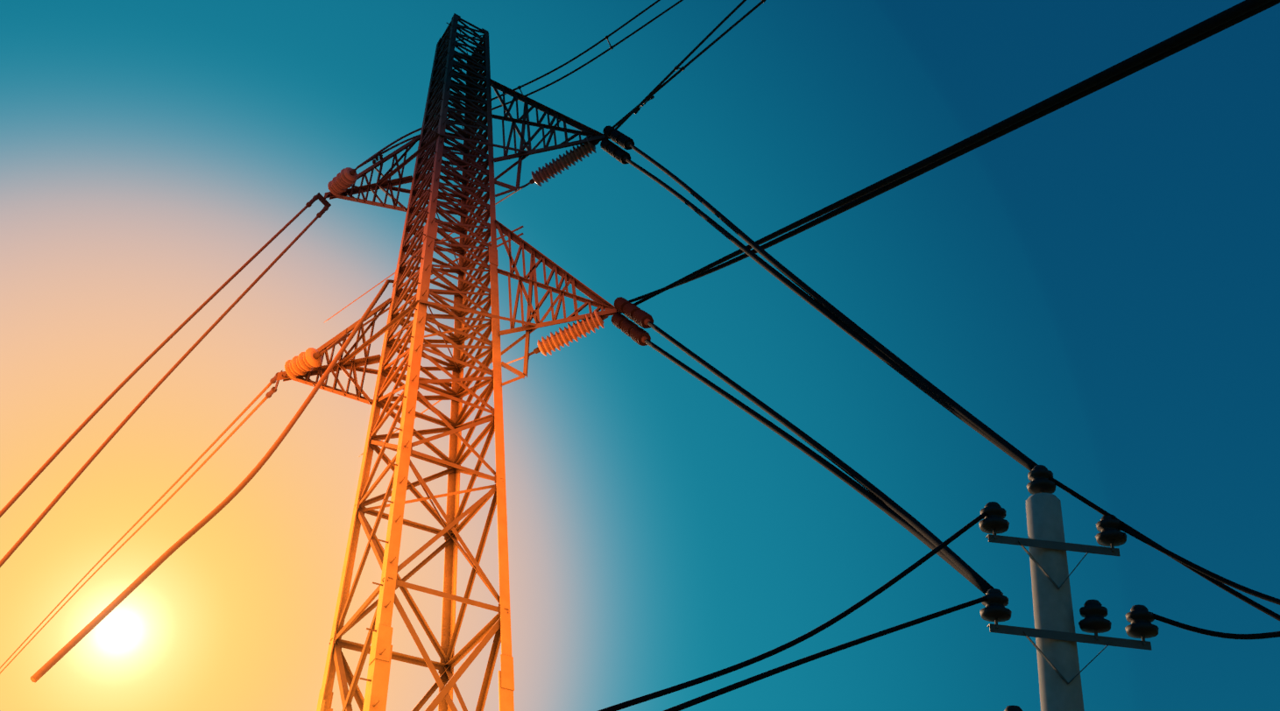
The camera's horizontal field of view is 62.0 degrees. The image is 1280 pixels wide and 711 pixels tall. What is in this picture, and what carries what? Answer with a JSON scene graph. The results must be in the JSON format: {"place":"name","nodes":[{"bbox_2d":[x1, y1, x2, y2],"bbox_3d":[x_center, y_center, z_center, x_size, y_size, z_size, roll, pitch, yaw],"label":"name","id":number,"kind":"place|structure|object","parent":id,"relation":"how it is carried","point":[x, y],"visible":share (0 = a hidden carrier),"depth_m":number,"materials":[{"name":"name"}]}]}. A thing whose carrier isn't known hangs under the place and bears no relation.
{"place":"outdoors","nodes":[
{"label":"outdoors","id":0,"kind":"place"},
{"bbox_2d":[0,0,1279,710],"label":"sky","id":1,"kind":"structure","parent":0,"point":[1095,281],"materials":[{"name":"blue"}]},
{"label":"ground","id":2,"kind":"structure","parent":0,"visible":0},
{"bbox_2d":[276,13,619,710],"bbox_3d":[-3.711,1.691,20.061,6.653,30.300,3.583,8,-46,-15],"label":"lattice tower","id":3,"kind":"structure","parent":2,"relation":"on","point":[433,137],"depth_m":21.56,"materials":[{"name":"metal"}]},
{"bbox_2d":[0,0,763,683],"bbox_3d":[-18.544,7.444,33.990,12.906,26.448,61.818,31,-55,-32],"label":"conductors","id":4,"kind":"object","parent":3,"relation":"attached to","point":[123,596],"visible":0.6,"depth_m":21.05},
{"bbox_2d":[284,137,604,379],"bbox_3d":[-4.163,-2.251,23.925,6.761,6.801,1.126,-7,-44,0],"label":"porcelain insulators","id":5,"kind":"object","parent":3,"relation":"attached to","point":[301,364],"visible":1,"depth_m":21.81,"materials":[{"name":"ceramic"}]},
{"bbox_2d":[265,0,765,398],"bbox_3d":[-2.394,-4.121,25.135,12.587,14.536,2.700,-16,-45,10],"label":"line hardware","id":6,"kind":"object","parent":3,"relation":"attached to","point":[321,212],"visible":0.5,"depth_m":25.60,"materials":[{"name":"grey metal"}]},
{"bbox_2d":[600,125,653,346],"bbox_3d":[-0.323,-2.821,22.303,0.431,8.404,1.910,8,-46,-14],"label":"dark rod insulators","id":7,"kind":"object","parent":6,"relation":"attached to","point":[636,314],"visible":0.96,"depth_m":20.81,"materials":[{"name":"black ceramic"}]},
{"bbox_2d":[597,0,1279,710],"bbox_3d":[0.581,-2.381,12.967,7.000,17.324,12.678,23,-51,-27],"label":"power lines","id":8,"kind":"object","parent":3,"relation":"attached to","point":[1139,61],"visible":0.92,"depth_m":11.48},
{"bbox_2d":[1025,493,1084,710],"bbox_3d":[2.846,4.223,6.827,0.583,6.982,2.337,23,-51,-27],"label":"service pole","id":9,"kind":"object","parent":2,"relation":"on","point":[1052,607],"visible":1,"depth_m":8.11,"materials":[{"name":"concrete"}]},
{"bbox_2d":[985,491,1152,684],"bbox_3d":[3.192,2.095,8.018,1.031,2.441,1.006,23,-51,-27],"label":"crossarms","id":10,"kind":"object","parent":9,"relation":"attached to","point":[1095,639],"visible":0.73,"depth_m":7.96,"materials":[{"name":"grey metal"}]},
{"bbox_2d":[978,465,1159,710],"bbox_3d":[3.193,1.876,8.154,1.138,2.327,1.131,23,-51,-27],"label":"insulators","id":11,"kind":"object","parent":10,"relation":"on","point":[1140,618],"visible":0.96,"depth_m":8.04,"materials":[{"name":"black ceramic"}]}
]}

